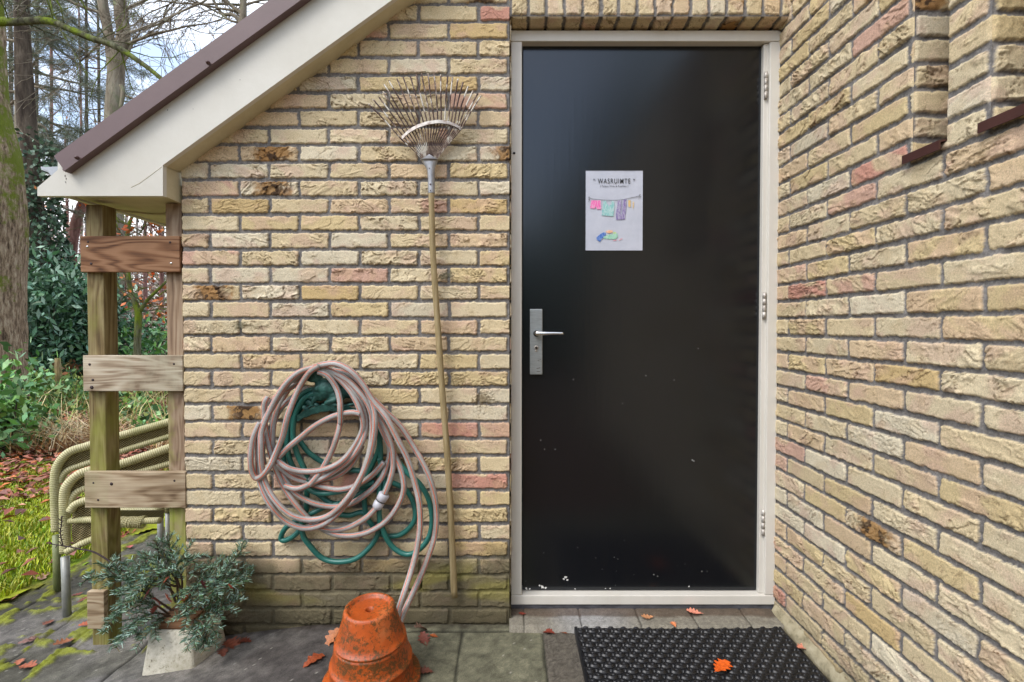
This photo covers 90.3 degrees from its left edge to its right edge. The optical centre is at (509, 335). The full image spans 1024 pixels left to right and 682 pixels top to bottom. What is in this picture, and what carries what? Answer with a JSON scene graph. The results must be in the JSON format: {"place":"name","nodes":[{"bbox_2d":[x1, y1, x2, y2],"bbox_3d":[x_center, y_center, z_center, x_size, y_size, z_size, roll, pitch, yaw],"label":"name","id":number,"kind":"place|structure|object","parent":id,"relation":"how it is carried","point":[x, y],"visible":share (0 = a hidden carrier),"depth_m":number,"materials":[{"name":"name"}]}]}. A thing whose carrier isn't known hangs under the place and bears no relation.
{"place":"outdoors","nodes":[
{"label":"outdoors","id":0,"kind":"place"},
{"bbox_2d":[0,331,167,460],"bbox_3d":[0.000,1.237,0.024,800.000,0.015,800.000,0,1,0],"label":"ground","id":1,"kind":"structure","parent":0,"point":[34,458],"depth_m":4.84,"materials":[{"name":"soil"}]},
{"bbox_2d":[8,4,13,121],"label":"slim tree","id":2,"kind":"object","parent":1,"relation":"on","point":[11,85],"visible":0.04,"depth_m":17.80,"materials":[{"name":"brown plant"}]},
{"bbox_2d":[35,13,46,205],"bbox_3d":[-14.174,-7.347,15.323,3.996,16.565,1.847,0,1,7],"label":"slim tree","id":3,"kind":"object","parent":1,"relation":"on","point":[36,89],"visible":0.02,"depth_m":14.84,"materials":[{"name":"brown plant"}]},
{"bbox_2d":[0,331,84,457],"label":"laurel bush","id":4,"kind":"object","parent":1,"relation":"on","point":[12,391],"visible":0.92,"depth_m":4.85,"materials":[{"name":"green plant"}]},
{"bbox_2d":[13,0,80,360],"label":"ivy clad tree","id":5,"kind":"object","parent":1,"relation":"on","point":[41,220],"visible":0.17,"depth_m":9.33,"materials":[{"name":"green plant"}]},
{"bbox_2d":[54,358,63,399],"bbox_3d":[-6.730,0.708,7.615,0.106,0.754,0.099,0,1,0],"label":"fence stake","id":6,"kind":"object","parent":1,"relation":"on","point":[58,368],"visible":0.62,"depth_m":7.58,"materials":[{"name":"brown wood"}]},
{"bbox_2d":[49,5,73,230],"bbox_3d":[-18.177,-7.521,21.756,2.149,16.668,3.575,0,1,-18],"label":"slim tree","id":7,"kind":"object","parent":1,"relation":"on","point":[51,104],"visible":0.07,"depth_m":20.78,"materials":[{"name":"brown plant"}]},
{"bbox_2d":[65,202,85,282],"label":"pink barked tree","id":8,"kind":"object","parent":1,"relation":"on","point":[73,234],"visible":0.25,"depth_m":11.89,"materials":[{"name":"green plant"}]},
{"bbox_2d":[50,5,101,142],"bbox_3d":[-14.633,-6.376,17.823,4.399,14.531,2.828,1,1,39],"label":"slim tree","id":9,"kind":"object","parent":1,"relation":"on","point":[98,79],"visible":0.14,"depth_m":17.80,"materials":[{"name":"brown plant"}]},
{"bbox_2d":[27,237,129,392],"bbox_3d":[-7.885,-0.007,8.678,2.248,3.422,2.646,0,1,0],"label":"laurel bush","id":10,"kind":"object","parent":1,"relation":"on","point":[33,301],"visible":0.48,"depth_m":8.49,"materials":[{"name":"green plant"}]},
{"bbox_2d":[56,1,102,259],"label":"slim tree","id":11,"kind":"object","parent":1,"relation":"on","point":[80,108],"visible":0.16,"depth_m":21.79,"materials":[{"name":"brown plant"}]},
{"bbox_2d":[4,0,157,235],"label":"pine tree","id":12,"kind":"object","parent":1,"relation":"on","point":[75,130],"visible":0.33,"depth_m":10.44,"materials":[{"name":"brown plant"}]},
{"bbox_2d":[0,364,167,450],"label":"brambles","id":13,"kind":"object","parent":1,"relation":"on","point":[144,418],"visible":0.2,"depth_m":6.45,"materials":[{"name":"green plant"}]},
{"bbox_2d":[0,395,168,514],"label":"leaf litter","id":14,"kind":"object","parent":1,"relation":"on","point":[16,470],"visible":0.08,"depth_m":4.24,"materials":[{"name":"brown plant"}]},
{"bbox_2d":[30,179,166,354],"bbox_3d":[-5.674,-1.105,7.860,2.060,3.219,1.816,0,1,0],"label":"young oak","id":15,"kind":"object","parent":14,"relation":"on","point":[138,309],"visible":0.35,"depth_m":7.97,"materials":[{"name":"brown plant"}]},
{"bbox_2d":[0,404,168,455],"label":"dry grass","id":16,"kind":"structure","parent":1,"relation":"on","point":[80,433],"depth_m":4.98,"materials":[{"name":"beige plant"}]},
{"bbox_2d":[2,372,167,430],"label":"dry grass","id":17,"kind":"structure","parent":1,"relation":"on","point":[133,414],"depth_m":6.36,"materials":[{"name":"beige plant"}]},
{"bbox_2d":[54,4,128,276],"bbox_3d":[-12.349,-5.086,14.058,4.742,12.090,2.105,0,1,18],"label":"slim tree","id":18,"kind":"object","parent":1,"relation":"on","point":[86,20],"visible":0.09,"depth_m":13.85,"materials":[{"name":"brown plant"}]},
{"bbox_2d":[27,245,157,384],"bbox_3d":[-7.755,-0.029,9.339,2.216,3.236,2.604,0,1,24],"label":"rhododendron bush","id":19,"kind":"object","parent":1,"relation":"on","point":[78,345],"visible":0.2,"depth_m":8.83,"materials":[{"name":"green plant"}]},
{"bbox_2d":[56,133,136,279],"bbox_3d":[-14.786,-2.920,17.027,3.830,7.652,2.477,0,1,-23],"label":"slim tree","id":20,"kind":"object","parent":1,"relation":"on","point":[67,204],"visible":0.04,"depth_m":16.90,"materials":[{"name":"brown plant"}]},
{"bbox_2d":[33,353,167,402],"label":"undergrowth","id":21,"kind":"object","parent":1,"relation":"on","point":[65,365],"visible":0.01,"depth_m":8.34,"materials":[{"name":"green plant"}]},
{"bbox_2d":[70,216,149,352],"bbox_3d":[-8.997,-2.212,13.049,4.052,6.383,3.123,0,1,0],"label":"slim tree","id":22,"kind":"object","parent":1,"relation":"on","point":[145,292],"visible":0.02,"depth_m":12.95,"materials":[{"name":"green plant"}]},
{"bbox_2d":[0,0,221,403],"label":"oak tree","id":23,"kind":"object","parent":1,"relation":"on","point":[14,241],"visible":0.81,"depth_m":6.50,"materials":[{"name":"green plant"}]},
{"bbox_2d":[62,306,167,367],"bbox_3d":[-7.080,0.477,9.975,2.298,2.286,2.810,0,1,0],"label":"bush","id":24,"kind":"object","parent":1,"relation":"on","point":[147,344],"visible":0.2,"depth_m":9.55,"materials":[{"name":"green plant"}]},
{"bbox_2d":[84,226,153,350],"bbox_3d":[-13.632,-2.967,18.540,4.151,7.686,2.768,0,1,0],"label":"slim tree","id":25,"kind":"object","parent":1,"relation":"on","point":[153,277],"visible":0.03,"depth_m":18.94,"materials":[{"name":"brown plant"}]},
{"bbox_2d":[8,0,250,353],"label":"wood","id":26,"kind":"object","parent":1,"relation":"on","point":[136,226],"depth_m":16.47,"materials":[{"name":"plant"}]},
{"bbox_2d":[9,0,250,353],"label":"forked tree","id":27,"kind":"object","parent":1,"relation":"on","point":[119,95],"visible":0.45,"depth_m":9.81,"materials":[{"name":"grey plant"}]},
{"bbox_2d":[5,0,268,141],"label":"bare tree","id":28,"kind":"object","parent":1,"relation":"on","point":[241,13],"visible":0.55,"depth_m":8.82,"materials":[{"name":"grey plant"}]},
{"bbox_2d":[150,224,166,354],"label":"slim tree","id":29,"kind":"object","parent":1,"relation":"on","point":[161,278],"visible":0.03,"depth_m":14.94,"materials":[{"name":"brown plant"}]},
{"bbox_2d":[37,0,1023,681],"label":"brick house","id":30,"kind":"structure","parent":1,"relation":"on","point":[775,364],"depth_m":1.90,"materials":[{"name":"beige brick"}]},
{"bbox_2d":[297,367,367,421],"bbox_3d":[-0.655,0.219,1.870,0.287,0.215,0.078,0,1,0],"label":"hose holder","id":31,"kind":"object","parent":30,"relation":"attached to","point":[322,389],"visible":0.63,"depth_m":1.85,"materials":[{"name":"metal"}]},
{"bbox_2d":[247,360,438,621],"bbox_3d":[-0.597,0.533,1.796,0.668,0.890,0.213,0,1,7],"label":"garden hose","id":32,"kind":"object","parent":31,"relation":"hanging from","point":[350,381],"visible":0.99,"depth_m":1.83,"materials":[{"name":"pink plastic"}]},
{"bbox_2d":[278,387,433,564],"bbox_3d":[-0.568,0.516,1.883,0.587,0.662,0.067,0,1,0],"label":"garden hose","id":33,"kind":"object","parent":31,"relation":"hanging from","point":[305,395],"visible":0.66,"depth_m":1.88,"materials":[{"name":"green rubber"}]},
{"bbox_2d":[368,73,480,598],"bbox_3d":[-0.310,0.008,1.873,0.416,1.934,0.038,0,1,0],"label":"leaf rake","id":34,"kind":"object","parent":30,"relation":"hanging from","point":[430,160],"visible":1,"depth_m":1.85,"materials":[{"name":"metal"}]},
{"bbox_2d":[522,46,767,589],"bbox_3d":[0.526,-0.059,1.987,0.946,2.138,0.110,0,1,0],"label":"door","id":35,"kind":"structure","parent":30,"relation":"in","point":[640,367],"depth_m":2.00,"materials":[{"name":"black paint"}]},
{"bbox_2d":[585,171,642,249],"bbox_3d":[0.410,-0.489,1.991,0.222,0.310,0.006,0,1,0],"label":"poster","id":36,"kind":"object","parent":35,"relation":"attached to","point":[614,210],"visible":1,"depth_m":1.99,"materials":[{"name":"paper"}]},
{"bbox_2d":[0,460,168,600],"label":"lawn","id":37,"kind":"structure","parent":0,"point":[85,556],"depth_m":2.74,"materials":[{"name":"green plant"}]},
{"bbox_2d":[33,572,49,579],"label":"fallen leaf","id":38,"kind":"object","parent":37,"relation":"on","point":[43,577],"visible":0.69,"depth_m":2.44,"materials":[{"name":"plant"}]},
{"bbox_2d":[0,473,83,574],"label":"leaf litter","id":39,"kind":"object","parent":37,"relation":"on","point":[31,572],"visible":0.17,"depth_m":2.81,"materials":[{"name":"brown plant"}]},
{"bbox_2d":[4,0,266,323],"label":"sky","id":40,"kind":"structure","parent":0,"point":[204,39],"materials":[{"name":"white"}]},
{"bbox_2d":[134,274,166,314],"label":"slim tree","id":41,"kind":"object","parent":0,"point":[152,290],"visible":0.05,"depth_m":16.50,"materials":[{"name":"plant"}]},
{"bbox_2d":[0,524,584,681],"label":"paving","id":42,"kind":"structure","parent":0,"point":[474,653],"depth_m":1.82,"materials":[{"name":"grey concrete"}]},
{"bbox_2d":[14,658,23,664],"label":"fallen leaf","id":43,"kind":"object","parent":42,"relation":"on","point":[19,661],"visible":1,"depth_m":1.84,"materials":[{"name":"orange plant"}]},
{"bbox_2d":[19,660,36,668],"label":"fallen leaf","id":44,"kind":"object","parent":42,"relation":"on","point":[30,664],"visible":1,"depth_m":1.82,"materials":[{"name":"plant"}]},
{"bbox_2d":[18,637,39,643],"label":"fallen leaf","id":45,"kind":"object","parent":42,"relation":"on","point":[25,640],"visible":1,"depth_m":1.96,"materials":[{"name":"plant"}]},
{"bbox_2d":[42,620,53,624],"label":"fallen leaf","id":46,"kind":"object","parent":42,"relation":"on","point":[47,622],"visible":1,"depth_m":2.08,"materials":[{"name":"brown plant"}]},
{"bbox_2d":[53,638,73,644],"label":"fallen leaf","id":47,"kind":"object","parent":42,"relation":"on","point":[62,641],"visible":1,"depth_m":1.95,"materials":[{"name":"orange plant"}]},
{"bbox_2d":[59,444,168,617],"bbox_3d":[-1.518,0.804,2.444,0.367,0.782,0.918,1,1,32],"label":"wicker armchair","id":48,"kind":"object","parent":42,"relation":"on","point":[72,487],"visible":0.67,"depth_m":2.16,"materials":[{"name":"wicker"}]},
{"bbox_2d":[49,419,169,591],"bbox_3d":[-1.673,0.758,2.626,0.399,0.868,0.979,1,1,35],"label":"wicker armchair","id":49,"kind":"object","parent":48,"relation":"on","point":[69,460],"visible":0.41,"depth_m":2.38,"materials":[{"name":"wicker"}]},
{"bbox_2d":[80,203,186,644],"bbox_3d":[-1.406,0.344,1.953,0.380,1.686,0.094,0,1,0],"label":"wooden trellis","id":50,"kind":"object","parent":42,"relation":"on","point":[109,372],"visible":0.91,"depth_m":1.92,"materials":[{"name":"wood"}]},
{"bbox_2d":[142,604,225,675],"bbox_3d":[-1.149,1.084,1.828,0.219,0.184,0.183,0,1,0],"label":"concrete planter","id":51,"kind":"object","parent":42,"relation":"on","point":[165,655],"visible":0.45,"depth_m":1.76,"materials":[{"name":"grey concrete"}]},
{"bbox_2d":[95,585,169,635],"bbox_3d":[-1.315,0.948,1.757,0.216,0.160,0.130,0,1,0],"label":"fir branch","id":52,"kind":"object","parent":51,"relation":"in","point":[112,616],"visible":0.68,"depth_m":1.75,"materials":[{"name":"green plant"}]},
{"bbox_2d":[109,563,176,621],"bbox_3d":[-1.281,0.885,1.771,0.136,0.166,0.170,1,1,32],"label":"fir branch","id":53,"kind":"object","parent":52,"relation":"on","point":[124,602],"visible":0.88,"depth_m":1.74,"materials":[{"name":"green plant"}]},
{"bbox_2d":[124,550,177,600],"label":"fir branch","id":54,"kind":"object","parent":53,"relation":"on","point":[143,578],"visible":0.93,"depth_m":1.76,"materials":[{"name":"green plant"}]},
{"bbox_2d":[151,551,189,595],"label":"fir branch","id":55,"kind":"object","parent":53,"relation":"on","point":[174,568],"visible":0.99,"depth_m":1.77,"materials":[{"name":"green plant"}]},
{"bbox_2d":[107,598,170,652],"bbox_3d":[-1.264,0.991,1.734,0.199,0.157,0.121,0,1,-19],"label":"fir branch","id":56,"kind":"object","parent":51,"relation":"in","point":[137,623],"visible":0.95,"depth_m":1.73,"materials":[{"name":"green plant"}]},
{"bbox_2d":[149,605,157,612],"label":"fallen leaf","id":57,"kind":"object","parent":56,"relation":"on","point":[154,608],"visible":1,"depth_m":1.74,"materials":[{"name":"red plant"}]},
{"bbox_2d":[128,614,165,652],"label":"fir branch","id":58,"kind":"object","parent":51,"relation":"in","point":[153,625],"visible":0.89,"depth_m":1.74,"materials":[{"name":"green plant"}]},
{"bbox_2d":[118,550,176,597],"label":"fir branch","id":59,"kind":"object","parent":51,"relation":"in","point":[130,574],"visible":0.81,"depth_m":1.81,"materials":[{"name":"green plant"}]},
{"bbox_2d":[92,553,158,595],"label":"fir branch","id":60,"kind":"object","parent":59,"relation":"on","point":[116,571],"visible":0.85,"depth_m":1.79,"materials":[{"name":"green plant"}]},
{"bbox_2d":[139,533,176,602],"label":"fir branch","id":61,"kind":"object","parent":51,"relation":"in","point":[159,558],"visible":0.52,"depth_m":1.83,"materials":[{"name":"green plant"}]},
{"bbox_2d":[77,558,173,610],"bbox_3d":[-1.349,0.905,1.805,0.294,0.200,0.124,0,1,0],"label":"fir branch","id":62,"kind":"object","parent":61,"relation":"on","point":[89,577],"visible":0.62,"depth_m":1.79,"materials":[{"name":"green plant"}]},
{"bbox_2d":[49,516,123,571],"bbox_3d":[-1.490,0.754,1.814,0.300,0.228,0.008,0,1,0],"label":"bare twig","id":63,"kind":"object","parent":62,"relation":"attached to","point":[100,555],"visible":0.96,"depth_m":1.81,"materials":[{"name":"plant"}]},
{"bbox_2d":[151,531,195,602],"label":"fir branch","id":64,"kind":"object","parent":51,"relation":"in","point":[169,550],"visible":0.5,"depth_m":1.83,"materials":[{"name":"green plant"}]},
{"bbox_2d":[165,597,215,635],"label":"fir branch","id":65,"kind":"object","parent":51,"relation":"in","point":[185,621],"visible":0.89,"depth_m":1.73,"materials":[{"name":"green plant"}]},
{"bbox_2d":[170,567,208,616],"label":"fir branch","id":66,"kind":"object","parent":65,"relation":"on","point":[190,589],"visible":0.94,"depth_m":1.74,"materials":[{"name":"green plant"}]},
{"bbox_2d":[149,539,212,589],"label":"fir branch","id":67,"kind":"object","parent":66,"relation":"on","point":[189,559],"visible":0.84,"depth_m":1.80,"materials":[{"name":"green plant"}]},
{"bbox_2d":[179,614,222,654],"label":"fir branch","id":68,"kind":"object","parent":51,"relation":"in","point":[186,648],"visible":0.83,"depth_m":1.70,"materials":[{"name":"green plant"}]},
{"bbox_2d":[187,607,225,651],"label":"fir branch","id":69,"kind":"object","parent":51,"relation":"in","point":[201,635],"visible":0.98,"depth_m":1.71,"materials":[{"name":"green plant"}]},
{"bbox_2d":[185,565,238,614],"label":"fir branch","id":70,"kind":"object","parent":51,"relation":"in","point":[216,593],"visible":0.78,"depth_m":1.76,"materials":[{"name":"green plant"}]},
{"bbox_2d":[188,552,244,600],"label":"fir branch","id":71,"kind":"object","parent":51,"relation":"in","point":[210,580],"visible":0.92,"depth_m":1.79,"materials":[{"name":"green plant"}]},
{"bbox_2d":[196,588,248,626],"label":"fir branch","id":72,"kind":"object","parent":51,"relation":"in","point":[232,599],"visible":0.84,"depth_m":1.77,"materials":[{"name":"green plant"}]},
{"bbox_2d":[194,559,255,601],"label":"fir branch","id":73,"kind":"object","parent":51,"relation":"in","point":[241,579],"visible":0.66,"depth_m":1.87,"materials":[{"name":"green plant"}]},
{"bbox_2d":[206,538,252,581],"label":"fir branch","id":74,"kind":"object","parent":51,"relation":"in","point":[227,565],"visible":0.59,"depth_m":1.87,"materials":[{"name":"green plant"}]},
{"bbox_2d":[217,647,228,655],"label":"fallen leaf","id":75,"kind":"object","parent":42,"relation":"on","point":[223,651],"visible":1,"depth_m":1.81,"materials":[{"name":"brown plant"}]},
{"bbox_2d":[222,636,240,648],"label":"fallen leaf","id":76,"kind":"object","parent":42,"relation":"on","point":[232,643],"visible":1,"depth_m":1.86,"materials":[{"name":"brown plant"}]},
{"bbox_2d":[238,637,250,642],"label":"fallen leaf","id":77,"kind":"object","parent":42,"relation":"on","point":[245,639],"visible":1,"depth_m":1.87,"materials":[{"name":"brown plant"}]},
{"bbox_2d":[303,653,324,667],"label":"fallen leaf","id":78,"kind":"object","parent":42,"relation":"on","point":[314,657],"visible":1,"depth_m":1.72,"materials":[{"name":"orange plant"}]},
{"bbox_2d":[325,628,338,645],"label":"fallen leaf","id":79,"kind":"object","parent":42,"relation":"on","point":[331,636],"visible":0.87,"depth_m":1.82,"materials":[{"name":"orange plant"}]},
{"bbox_2d":[322,592,420,681],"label":"terracotta pot","id":80,"kind":"object","parent":42,"relation":"on","point":[371,643],"visible":1,"depth_m":1.54,"materials":[{"name":"orange ceramic"}]},
{"bbox_2d":[414,622,426,629],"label":"fallen leaf","id":81,"kind":"object","parent":42,"relation":"on","point":[417,625],"visible":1,"depth_m":1.88,"materials":[{"name":"brown plant"}]},
{"bbox_2d":[418,631,429,645],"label":"fallen leaf","id":82,"kind":"object","parent":42,"relation":"on","point":[423,636],"visible":1,"depth_m":1.84,"materials":[{"name":"brown plant"}]},
{"bbox_2d":[421,665,432,673],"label":"fallen leaf","id":83,"kind":"object","parent":42,"relation":"on","point":[424,669],"visible":0.79,"depth_m":1.66,"materials":[{"name":"brown plant"}]},
{"bbox_2d":[544,628,554,633],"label":"fallen leaf","id":84,"kind":"object","parent":42,"relation":"on","point":[549,630],"visible":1,"depth_m":1.88,"materials":[{"name":"red plant"}]},
{"bbox_2d":[509,608,783,633],"bbox_3d":[0.510,1.085,1.942,1.021,0.035,0.130,0,1,0],"label":"threshold","id":85,"kind":"object","parent":42,"relation":"on","point":[555,620],"visible":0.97,"depth_m":1.93,"materials":[{"name":"grey concrete"}]},
{"bbox_2d":[641,614,652,618],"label":"fallen leaf","id":86,"kind":"object","parent":85,"relation":"on","point":[646,616],"visible":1,"depth_m":1.93,"materials":[{"name":"plant"}]},
{"bbox_2d":[686,607,700,613],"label":"fallen leaf","id":87,"kind":"object","parent":85,"relation":"on","point":[690,610],"visible":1,"depth_m":1.97,"materials":[{"name":"orange plant"}]},
{"bbox_2d":[574,625,829,681],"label":"doormat","id":88,"kind":"object","parent":42,"relation":"on","point":[674,654],"visible":0.99,"depth_m":1.73,"materials":[{"name":"black rubber"}]},
{"bbox_2d":[713,658,732,671],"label":"fallen leaf","id":89,"kind":"object","parent":88,"relation":"on","point":[722,665],"visible":1,"depth_m":1.67,"materials":[{"name":"orange plant"}]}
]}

